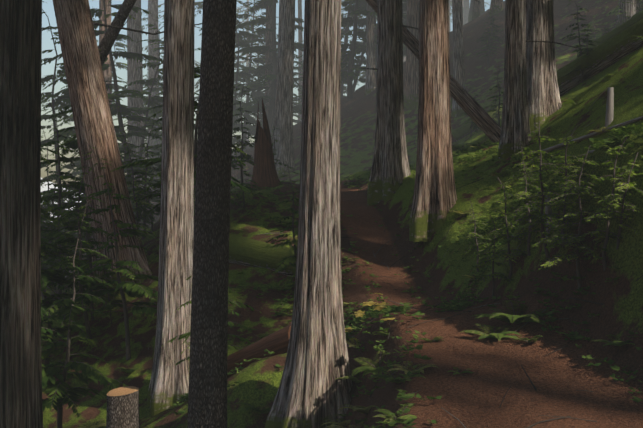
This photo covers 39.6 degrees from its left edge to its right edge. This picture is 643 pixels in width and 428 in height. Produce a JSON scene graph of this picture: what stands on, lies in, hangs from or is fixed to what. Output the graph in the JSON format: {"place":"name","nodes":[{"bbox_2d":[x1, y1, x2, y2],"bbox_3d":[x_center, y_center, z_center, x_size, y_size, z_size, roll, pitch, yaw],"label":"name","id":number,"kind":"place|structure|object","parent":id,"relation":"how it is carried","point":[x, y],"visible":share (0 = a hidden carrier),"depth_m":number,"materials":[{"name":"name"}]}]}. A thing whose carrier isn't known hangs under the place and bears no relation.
{"place":"outdoors","nodes":[
{"label":"outdoors","id":0,"kind":"place"},
{"bbox_2d":[118,126,155,227],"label":"conifer tree","id":1,"kind":"object","parent":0,"point":[131,171],"visible":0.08,"depth_m":33.06,"materials":[{"name":"green plant"}]},
{"bbox_2d":[41,0,504,183],"label":"sky","id":2,"kind":"structure","parent":0,"point":[47,44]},
{"bbox_2d":[41,0,642,427],"bbox_3d":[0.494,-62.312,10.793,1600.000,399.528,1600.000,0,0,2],"label":"terrain","id":3,"kind":"structure","parent":0,"point":[559,376],"depth_m":16.43,"materials":[{"name":"green plant"}]},
{"bbox_2d":[0,0,42,427],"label":"cedar tree","id":4,"kind":"object","parent":3,"relation":"on","point":[20,215],"visible":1,"depth_m":6.30,"materials":[{"name":"brown plant"}]},
{"bbox_2d":[41,249,70,369],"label":"conifer tree","id":5,"kind":"object","parent":3,"relation":"on","point":[44,336],"visible":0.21,"depth_m":18.06,"materials":[{"name":"green plant"}]},
{"bbox_2d":[41,130,77,259],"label":"conifer tree","id":6,"kind":"object","parent":3,"relation":"on","point":[49,172],"visible":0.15,"depth_m":31.05,"materials":[{"name":"green plant"}]},
{"bbox_2d":[41,1,83,254],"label":"young tree","id":7,"kind":"object","parent":3,"relation":"on","point":[56,103],"visible":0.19,"depth_m":33.73,"materials":[{"name":"green plant"}]},
{"bbox_2d":[41,147,83,308],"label":"conifer tree","id":8,"kind":"object","parent":3,"relation":"on","point":[61,279],"visible":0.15,"depth_m":19.98,"materials":[{"name":"green plant"}]},
{"bbox_2d":[41,150,85,293],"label":"conifer tree","id":9,"kind":"object","parent":3,"relation":"on","point":[52,200],"visible":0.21,"depth_m":24.36,"materials":[{"name":"green plant"}]},
{"bbox_2d":[41,217,96,366],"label":"sapling","id":10,"kind":"object","parent":3,"relation":"on","point":[45,276],"visible":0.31,"depth_m":18.58,"materials":[{"name":"green plant"}]},
{"bbox_2d":[41,94,97,305],"bbox_3d":[-6.240,-0.335,22.318,3.175,5.343,2.648,1,0,40],"label":"sapling","id":11,"kind":"object","parent":3,"relation":"on","point":[58,235],"visible":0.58,"depth_m":22.15,"materials":[{"name":"green plant"}]},
{"bbox_2d":[54,155,86,269],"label":"conifer tree","id":12,"kind":"object","parent":3,"relation":"on","point":[71,218],"visible":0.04,"depth_m":24.36,"materials":[{"name":"green plant"}]},
{"bbox_2d":[41,150,121,339],"bbox_3d":[-5.127,0.671,19.564,1.941,4.169,2.430,0,0,-29],"label":"sapling","id":13,"kind":"object","parent":3,"relation":"on","point":[82,287],"visible":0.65,"depth_m":19.59,"materials":[{"name":"green plant"}]},
{"bbox_2d":[57,195,115,320],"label":"sapling","id":14,"kind":"object","parent":3,"relation":"on","point":[91,273],"visible":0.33,"depth_m":20.39,"materials":[{"name":"green plant"}]},
{"bbox_2d":[41,49,137,279],"bbox_3d":[-6.423,-1.377,23.007,2.970,6.402,3.704,0,0,-34],"label":"sapling","id":15,"kind":"object","parent":3,"relation":"on","point":[72,143],"visible":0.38,"depth_m":23.06,"materials":[{"name":"green plant"}]},
{"bbox_2d":[74,419,105,427],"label":"fern","id":16,"kind":"object","parent":3,"relation":"on","point":[97,426],"visible":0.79,"depth_m":16.28,"materials":[{"name":"green plant"}]},
{"bbox_2d":[41,201,141,427],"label":"sapling","id":17,"kind":"object","parent":3,"relation":"on","point":[59,401],"visible":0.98,"depth_m":14.90,"materials":[{"name":"green plant"}]},
{"bbox_2d":[43,18,153,204],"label":"young tree","id":18,"kind":"object","parent":3,"relation":"on","point":[74,173],"visible":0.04,"depth_m":43.57,"materials":[{"name":"green plant"}]},
{"bbox_2d":[41,0,163,232],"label":"young tree","id":19,"kind":"object","parent":3,"relation":"on","point":[140,57],"visible":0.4,"depth_m":34.20,"materials":[{"name":"green plant"}]},
{"bbox_2d":[53,0,152,300],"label":"cedar tree","id":20,"kind":"object","parent":3,"relation":"on","point":[91,112],"visible":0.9,"depth_m":21.57,"materials":[{"name":"brown plant"}]},
{"bbox_2d":[98,0,135,64],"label":"leaning log","id":21,"kind":"object","parent":20,"relation":"attached to","point":[109,38],"visible":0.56,"depth_m":23.11,"materials":[{"name":"brown wood"}]},
{"bbox_2d":[93,9,237,34],"bbox_3d":[-4.076,-4.969,23.148,3.806,0.739,0.563,0,0,-12],"label":"dead branch","id":22,"kind":"object","parent":20,"relation":"attached to","point":[117,27],"visible":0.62,"depth_m":22.82,"materials":[{"name":"brown wood"}]},
{"bbox_2d":[99,0,111,107],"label":"tree","id":23,"kind":"object","parent":3,"relation":"on","point":[107,73],"visible":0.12,"depth_m":39.97,"materials":[{"name":"brown plant"}]},
{"bbox_2d":[94,268,123,323],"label":"sapling","id":24,"kind":"object","parent":3,"relation":"on","point":[106,313],"visible":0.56,"depth_m":19.83,"materials":[{"name":"green plant"}]},
{"bbox_2d":[59,142,159,359],"bbox_3d":[-3.952,0.708,18.336,2.683,4.516,2.238,-5,1,26],"label":"sapling","id":25,"kind":"object","parent":3,"relation":"on","point":[132,289],"visible":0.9,"depth_m":18.14,"materials":[{"name":"green plant"}]},
{"bbox_2d":[106,386,139,427],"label":"sawn stump","id":26,"kind":"object","parent":3,"relation":"on","point":[122,407],"visible":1,"depth_m":13.02,"materials":[{"name":"brown wood"}]},
{"bbox_2d":[112,38,145,146],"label":"young tree","id":27,"kind":"object","parent":3,"relation":"on","point":[118,64],"visible":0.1,"depth_m":55.83,"materials":[{"name":"green plant"}]},
{"bbox_2d":[112,99,157,229],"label":"conifer tree","id":28,"kind":"object","parent":3,"relation":"on","point":[125,150],"visible":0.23,"depth_m":28.54,"materials":[{"name":"green plant"}]},
{"bbox_2d":[127,0,144,187],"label":"tree","id":29,"kind":"object","parent":3,"relation":"on","point":[132,64],"visible":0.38,"depth_m":47.80,"materials":[{"name":"grey plant"}]},
{"bbox_2d":[113,5,163,222],"bbox_3d":[-7.688,-3.768,38.250,3.731,10.511,4.258,5,-2,32],"label":"young tree","id":30,"kind":"object","parent":3,"relation":"on","point":[152,82],"visible":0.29,"depth_m":38.44,"materials":[{"name":"green plant"}]},
{"bbox_2d":[121,135,158,228],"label":"conifer tree","id":31,"kind":"object","parent":3,"relation":"on","point":[136,209],"visible":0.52,"depth_m":23.38,"materials":[{"name":"green plant"}]},
{"bbox_2d":[125,124,161,239],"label":"conifer tree","id":32,"kind":"object","parent":3,"relation":"on","point":[149,215],"visible":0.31,"depth_m":24.53,"materials":[{"name":"green plant"}]},
{"bbox_2d":[124,19,163,167],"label":"young tree","id":33,"kind":"object","parent":3,"relation":"on","point":[160,88],"visible":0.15,"depth_m":49.63,"materials":[{"name":"green plant"}]},
{"bbox_2d":[128,145,160,232],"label":"conifer tree","id":34,"kind":"object","parent":3,"relation":"on","point":[148,199],"visible":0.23,"depth_m":24.57,"materials":[{"name":"green plant"}]},
{"bbox_2d":[147,0,159,186],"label":"tree","id":35,"kind":"object","parent":3,"relation":"on","point":[153,6],"visible":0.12,"depth_m":60.10,"materials":[{"name":"grey plant"}]},
{"bbox_2d":[132,52,195,183],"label":"sapling","id":36,"kind":"object","parent":3,"relation":"on","point":[157,145],"visible":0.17,"depth_m":28.25,"materials":[{"name":"green plant"}]},
{"bbox_2d":[141,3,199,67],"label":"tree","id":37,"kind":"object","parent":3,"relation":"on","point":[146,48],"visible":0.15,"depth_m":75.88,"materials":[{"name":"grey plant"}]},
{"bbox_2d":[147,0,194,416],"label":"cedar tree","id":38,"kind":"object","parent":3,"relation":"on","point":[169,383],"visible":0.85,"depth_m":15.96,"materials":[{"name":"grey plant"}]},
{"bbox_2d":[110,23,259,218],"bbox_3d":[-3.374,-2.058,21.561,3.121,6.297,3.742,11,-9,-44],"label":"sapling","id":39,"kind":"object","parent":3,"relation":"on","point":[150,162],"visible":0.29,"depth_m":21.52,"materials":[{"name":"green plant"}]},
{"bbox_2d":[162,276,252,364],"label":"sapling","id":40,"kind":"object","parent":3,"relation":"on","point":[187,335],"visible":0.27,"depth_m":14.00,"materials":[{"name":"green plant"}]},
{"bbox_2d":[194,0,253,127],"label":"young tree","id":41,"kind":"object","parent":3,"relation":"on","point":[200,5],"visible":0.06,"depth_m":62.55,"materials":[{"name":"green plant"}]},
{"bbox_2d":[194,15,266,146],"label":"young tree","id":42,"kind":"object","parent":3,"relation":"on","point":[240,34],"visible":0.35,"depth_m":51.78,"materials":[{"name":"green plant"}]},
{"bbox_2d":[231,79,255,182],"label":"conifer tree","id":43,"kind":"object","parent":3,"relation":"on","point":[242,142],"visible":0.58,"depth_m":26.42,"materials":[{"name":"green plant"}]},
{"bbox_2d":[228,254,260,331],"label":"sapling","id":44,"kind":"object","parent":3,"relation":"on","point":[230,323],"visible":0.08,"depth_m":17.06,"materials":[{"name":"green plant"}]},
{"bbox_2d":[230,141,265,208],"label":"sapling","id":45,"kind":"object","parent":3,"relation":"on","point":[243,184],"visible":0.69,"depth_m":23.02,"materials":[{"name":"green plant"}]},
{"bbox_2d":[231,402,270,413],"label":"fern","id":46,"kind":"object","parent":3,"relation":"on","point":[254,409],"visible":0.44,"depth_m":11.93,"materials":[{"name":"green plant"}]},
{"bbox_2d":[187,0,319,427],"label":"hemlock tree","id":47,"kind":"object","parent":3,"relation":"on","point":[207,400],"visible":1,"depth_m":10.18,"materials":[{"name":"brown plant"}]},
{"bbox_2d":[234,0,277,142],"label":"tree","id":48,"kind":"object","parent":3,"relation":"on","point":[243,20],"visible":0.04,"depth_m":110.91,"materials":[{"name":"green plant"}]},
{"bbox_2d":[227,324,290,377],"bbox_3d":[-0.951,2.135,13.798,1.937,1.089,0.514,0,0,41],"label":"log","id":49,"kind":"object","parent":3,"relation":"on","point":[277,342],"visible":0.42,"depth_m":13.53,"materials":[{"name":"brown wood"}]},
{"bbox_2d":[229,233,295,276],"bbox_3d":[-1.143,0.983,19.866,2.547,1.145,0.750,0,0,26],"label":"mossy log","id":50,"kind":"object","parent":3,"relation":"on","point":[245,251],"visible":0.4,"depth_m":19.66,"materials":[{"name":"green plant"}]},
{"bbox_2d":[232,0,295,150],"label":"young tree","id":51,"kind":"object","parent":3,"relation":"on","point":[255,94],"visible":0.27,"depth_m":55.55,"materials":[{"name":"green plant"}]},
{"bbox_2d":[250,99,280,189],"bbox_3d":[-1.561,-1.912,25.177,0.929,2.797,0.909,0,0,2],"label":"broken tree stump","id":52,"kind":"object","parent":3,"relation":"on","point":[264,174],"visible":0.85,"depth_m":24.94,"materials":[{"name":"brown wood"}]},
{"bbox_2d":[240,12,293,131],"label":"young tree","id":53,"kind":"object","parent":3,"relation":"on","point":[263,55],"visible":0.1,"depth_m":56.96,"materials":[{"name":"green plant"}]},
{"bbox_2d":[233,0,303,133],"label":"young tree","id":54,"kind":"object","parent":3,"relation":"on","point":[252,87],"visible":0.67,"depth_m":50.21,"materials":[{"name":"green plant"}]},
{"bbox_2d":[262,5,274,136],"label":"tree","id":55,"kind":"object","parent":3,"relation":"on","point":[268,55],"visible":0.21,"depth_m":51.65,"materials":[{"name":"grey plant"}]},
{"bbox_2d":[263,161,299,275],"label":"sapling","id":56,"kind":"object","parent":3,"relation":"on","point":[291,259],"visible":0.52,"depth_m":18.37,"materials":[{"name":"green plant"}]},
{"bbox_2d":[273,0,294,178],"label":"tree","id":57,"kind":"object","parent":3,"relation":"on","point":[283,124],"visible":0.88,"depth_m":37.63,"materials":[{"name":"grey plant"}]},
{"bbox_2d":[293,31,302,122],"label":"young tree","id":58,"kind":"object","parent":3,"relation":"on","point":[294,95],"visible":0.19,"depth_m":62.71,"materials":[{"name":"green plant"}]},
{"bbox_2d":[298,0,302,120],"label":"tree","id":59,"kind":"object","parent":3,"relation":"on","point":[300,39],"visible":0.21,"depth_m":69.72,"materials":[{"name":"grey plant"}]},
{"bbox_2d":[265,0,352,427],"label":"cedar tree","id":60,"kind":"object","parent":3,"relation":"on","point":[313,391],"visible":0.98,"depth_m":11.21,"materials":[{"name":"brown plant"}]},
{"bbox_2d":[293,27,345,108],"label":"young tree","id":61,"kind":"object","parent":3,"relation":"on","point":[300,95],"visible":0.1,"depth_m":55.83,"materials":[{"name":"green plant"}]},
{"bbox_2d":[296,0,366,99],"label":"young tree","id":62,"kind":"object","parent":3,"relation":"on","point":[347,29],"visible":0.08,"depth_m":53.80,"materials":[{"name":"green plant"}]},
{"bbox_2d":[321,418,350,425],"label":"fern","id":63,"kind":"object","parent":3,"relation":"on","point":[343,422],"visible":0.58,"depth_m":10.69,"materials":[{"name":"green plant"}]},
{"bbox_2d":[56,56,642,427],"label":"litter sticks","id":64,"kind":"object","parent":3,"relation":"on","point":[452,299],"visible":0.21,"depth_m":12.20,"materials":[{"name":"brown wood"}]},
{"bbox_2d":[295,0,405,100],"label":"young tree","id":65,"kind":"object","parent":3,"relation":"on","point":[349,74],"visible":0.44,"depth_m":45.37,"materials":[{"name":"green plant"}]},
{"bbox_2d":[336,404,374,413],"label":"fern","id":66,"kind":"object","parent":3,"relation":"on","point":[363,409],"visible":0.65,"depth_m":9.28,"materials":[{"name":"green plant"}]},
{"bbox_2d":[341,3,374,91],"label":"young tree","id":67,"kind":"object","parent":3,"relation":"on","point":[361,58],"visible":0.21,"depth_m":49.05,"materials":[{"name":"green plant"}]},
{"bbox_2d":[351,350,385,377],"bbox_3d":[0.601,1.732,10.208,0.742,0.139,0.803,0,15,38],"label":"fern","id":68,"kind":"object","parent":3,"relation":"on","point":[371,369],"visible":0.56,"depth_m":10.07,"materials":[{"name":"green plant"}]},
{"bbox_2d":[345,293,394,345],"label":"devils club leaves","id":69,"kind":"object","parent":3,"relation":"on","point":[371,303],"visible":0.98,"depth_m":13.01,"materials":[{"name":"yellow plant"}]},
{"bbox_2d":[365,3,375,95],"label":"tree","id":70,"kind":"object","parent":3,"relation":"on","point":[370,85],"visible":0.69,"depth_m":43.55,"materials":[{"name":"grey plant"}]},
{"bbox_2d":[341,0,406,80],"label":"young tree","id":71,"kind":"object","parent":3,"relation":"on","point":[362,4],"visible":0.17,"depth_m":47.83,"materials":[{"name":"green plant"}]},
{"bbox_2d":[360,0,418,205],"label":"cedar tree","id":72,"kind":"object","parent":3,"relation":"on","point":[390,169],"visible":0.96,"depth_m":22.85,"materials":[{"name":"brown plant"}]},
{"bbox_2d":[374,403,416,424],"bbox_3d":[0.654,1.704,7.609,0.443,0.119,0.478,0,0,18],"label":"fern","id":73,"kind":"object","parent":3,"relation":"on","point":[387,416],"visible":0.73,"depth_m":7.60,"materials":[{"name":"green plant"}]},
{"bbox_2d":[370,368,424,383],"bbox_3d":[0.735,1.599,8.687,0.597,0.112,0.525,0,0,19],"label":"fern","id":74,"kind":"object","parent":3,"relation":"on","point":[387,378],"visible":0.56,"depth_m":8.65,"materials":[{"name":"green plant"}]},
{"bbox_2d":[172,123,642,427],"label":"ground cover leaves","id":75,"kind":"object","parent":3,"relation":"on","point":[456,305],"visible":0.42,"depth_m":12.53,"materials":[{"name":"green plant"}]},
{"bbox_2d":[404,0,418,109],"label":"tree","id":76,"kind":"object","parent":3,"relation":"on","point":[411,89],"visible":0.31,"depth_m":38.02,"materials":[{"name":"grey plant"}]},
{"bbox_2d":[387,361,437,373],"bbox_3d":[0.898,1.523,8.761,0.508,0.098,0.454,0,0,28],"label":"fern","id":77,"kind":"object","parent":3,"relation":"on","point":[413,370],"visible":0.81,"depth_m":8.72,"materials":[{"name":"green plant"}]},
{"bbox_2d":[365,0,500,142],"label":"leaning dead tree","id":78,"kind":"object","parent":3,"relation":"on","point":[486,123],"visible":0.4,"depth_m":23.03,"materials":[{"name":"brown wood"}]},
{"bbox_2d":[409,0,480,241],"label":"cedar tree","id":79,"kind":"object","parent":3,"relation":"on","point":[434,196],"visible":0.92,"depth_m":19.02,"materials":[{"name":"brown plant"}]},
{"bbox_2d":[452,0,464,118],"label":"tree","id":80,"kind":"object","parent":3,"relation":"on","point":[458,55],"visible":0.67,"depth_m":35.53,"materials":[{"name":"grey plant"}]},
{"bbox_2d":[464,0,468,23],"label":"tree","id":81,"kind":"object","parent":3,"relation":"on","point":[466,4],"visible":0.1,"depth_m":104.43,"materials":[{"name":"grey plant"}]},
{"bbox_2d":[458,201,493,271],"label":"sapling","id":82,"kind":"object","parent":3,"relation":"on","point":[477,245],"visible":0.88,"depth_m":15.17,"materials":[{"name":"green plant"}]},
{"bbox_2d":[472,0,479,19],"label":"tree","id":83,"kind":"object","parent":3,"relation":"on","point":[476,10],"visible":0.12,"depth_m":49.39,"materials":[{"name":"grey plant"}]},
{"bbox_2d":[468,0,484,21],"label":"tree","id":84,"kind":"object","parent":3,"relation":"on","point":[482,7],"visible":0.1,"depth_m":60.20,"materials":[{"name":"grey plant"}]},
{"bbox_2d":[451,104,502,141],"bbox_3d":[5.854,-3.363,33.367,2.305,1.581,0.511,0,0,-12],"label":"mossy log","id":85,"kind":"object","parent":3,"relation":"on","point":[461,132],"visible":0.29,"depth_m":33.06,"materials":[{"name":"green plant"}]},
{"bbox_2d":[475,1,502,50],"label":"sapling","id":86,"kind":"object","parent":3,"relation":"on","point":[493,27],"visible":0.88,"depth_m":39.87,"materials":[{"name":"green plant"}]},
{"bbox_2d":[461,323,520,340],"bbox_3d":[1.894,1.343,10.015,0.659,0.124,0.714,0,8,-9],"label":"fern","id":87,"kind":"object","parent":3,"relation":"on","point":[496,335],"visible":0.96,"depth_m":9.96,"materials":[{"name":"green plant"}]},
{"bbox_2d":[471,215,511,295],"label":"sapling","id":88,"kind":"object","parent":3,"relation":"on","point":[492,261],"visible":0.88,"depth_m":12.71,"materials":[{"name":"green plant"}]},
{"bbox_2d":[483,66,502,125],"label":"sapling","id":89,"kind":"object","parent":3,"relation":"on","point":[496,99],"visible":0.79,"depth_m":25.52,"materials":[{"name":"green plant"}]},
{"bbox_2d":[489,0,502,16],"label":"tree","id":90,"kind":"object","parent":3,"relation":"on","point":[498,8],"visible":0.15,"depth_m":45.30,"materials":[{"name":"grey plant"}]},
{"bbox_2d":[479,177,526,278],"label":"sapling","id":91,"kind":"object","parent":3,"relation":"on","point":[507,237],"visible":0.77,"depth_m":12.54,"materials":[{"name":"green plant"}]},
{"bbox_2d":[474,300,549,325],"bbox_3d":[2.304,1.156,10.335,0.975,0.238,0.918,0,0,-40],"label":"fern","id":92,"kind":"object","parent":3,"relation":"on","point":[509,318],"visible":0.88,"depth_m":10.22,"materials":[{"name":"green plant"}]},
{"bbox_2d":[495,139,551,255],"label":"sapling","id":93,"kind":"object","parent":3,"relation":"on","point":[518,176],"visible":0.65,"depth_m":12.23,"materials":[{"name":"green plant"}]},
{"bbox_2d":[507,335,539,342],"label":"fern","id":94,"kind":"object","parent":3,"relation":"on","point":[534,339],"visible":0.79,"depth_m":9.66,"materials":[{"name":"green plant"}]},
{"bbox_2d":[498,0,580,161],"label":"cedar tree","id":95,"kind":"object","parent":3,"relation":"on","point":[515,126],"visible":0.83,"depth_m":20.43,"materials":[{"name":"brown plant"}]},
{"bbox_2d":[503,121,575,269],"bbox_3d":[2.735,-0.214,10.898,1.020,1.945,1.196,1,-5,-42],"label":"sapling","id":96,"kind":"object","parent":3,"relation":"on","point":[542,197],"visible":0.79,"depth_m":10.94,"materials":[{"name":"green plant"}]},
{"bbox_2d":[526,0,561,131],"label":"cedar tree","id":97,"kind":"object","parent":3,"relation":"on","point":[544,99],"visible":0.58,"depth_m":21.72,"materials":[{"name":"brown plant"}]},
{"bbox_2d":[545,195,551,236],"bbox_3d":[2.958,0.034,11.585,0.106,0.555,0.093,0,0,-21],"label":"stub","id":98,"kind":"object","parent":3,"relation":"on","point":[548,209],"visible":0.31,"depth_m":11.56,"materials":[{"name":"grey wood"}]},
{"bbox_2d":[529,127,587,248],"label":"sapling","id":99,"kind":"object","parent":3,"relation":"on","point":[566,183],"visible":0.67,"depth_m":10.70,"materials":[{"name":"green plant"}]},
{"bbox_2d":[531,145,603,288],"bbox_3d":[2.838,0.038,10.093,0.881,1.680,1.033,-1,-6,31],"label":"sapling","id":100,"kind":"object","parent":3,"relation":"on","point":[576,239],"visible":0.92,"depth_m":10.08,"materials":[{"name":"green plant"}]},
{"bbox_2d":[560,0,600,56],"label":"sapling","id":101,"kind":"object","parent":3,"relation":"on","point":[583,40],"visible":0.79,"depth_m":24.70,"materials":[{"name":"green plant"}]},
{"bbox_2d":[565,24,597,82],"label":"sapling","id":102,"kind":"object","parent":3,"relation":"on","point":[590,43],"visible":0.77,"depth_m":22.65,"materials":[{"name":"green plant"}]},
{"bbox_2d":[541,116,642,152],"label":"thin log pole","id":103,"kind":"object","parent":3,"relation":"on","point":[552,148],"visible":0.79,"depth_m":17.57,"materials":[{"name":"grey wood"}]},
{"bbox_2d":[557,19,642,96],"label":"mossy log","id":104,"kind":"object","parent":3,"relation":"on","point":[611,51],"visible":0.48,"depth_m":22.28,"materials":[{"name":"green plant"}]},
{"bbox_2d":[574,137,637,270],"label":"sapling","id":105,"kind":"object","parent":3,"relation":"on","point":[594,215],"visible":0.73,"depth_m":9.70,"materials":[{"name":"green plant"}]},
{"bbox_2d":[605,87,613,126],"bbox_3d":[5.601,-2.067,17.383,0.162,0.786,0.157,0,0,23],"label":"small snag","id":106,"kind":"object","parent":3,"relation":"on","point":[609,117],"visible":0.81,"depth_m":17.33,"materials":[{"name":"grey wood"}]},
{"bbox_2d":[584,152,642,249],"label":"sapling","id":107,"kind":"object","parent":3,"relation":"on","point":[628,185],"visible":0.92,"depth_m":9.52,"materials":[{"name":"green plant"}]},
{"bbox_2d":[592,334,634,346],"bbox_3d":[2.932,1.272,8.881,0.494,0.093,0.535,-3,3,12],"label":"fern","id":108,"kind":"object","parent":3,"relation":"on","point":[617,343],"visible":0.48,"depth_m":8.82,"materials":[{"name":"green plant"}]},
{"bbox_2d":[606,0,632,24],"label":"sapling","id":109,"kind":"object","parent":3,"relation":"on","point":[620,9],"visible":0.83,"depth_m":35.03,"materials":[{"name":"green plant"}]},
{"bbox_2d":[615,0,638,27],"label":"tree","id":110,"kind":"object","parent":3,"relation":"on","point":[629,9],"visible":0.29,"depth_m":35.09,"materials":[{"name":"grey plant"}]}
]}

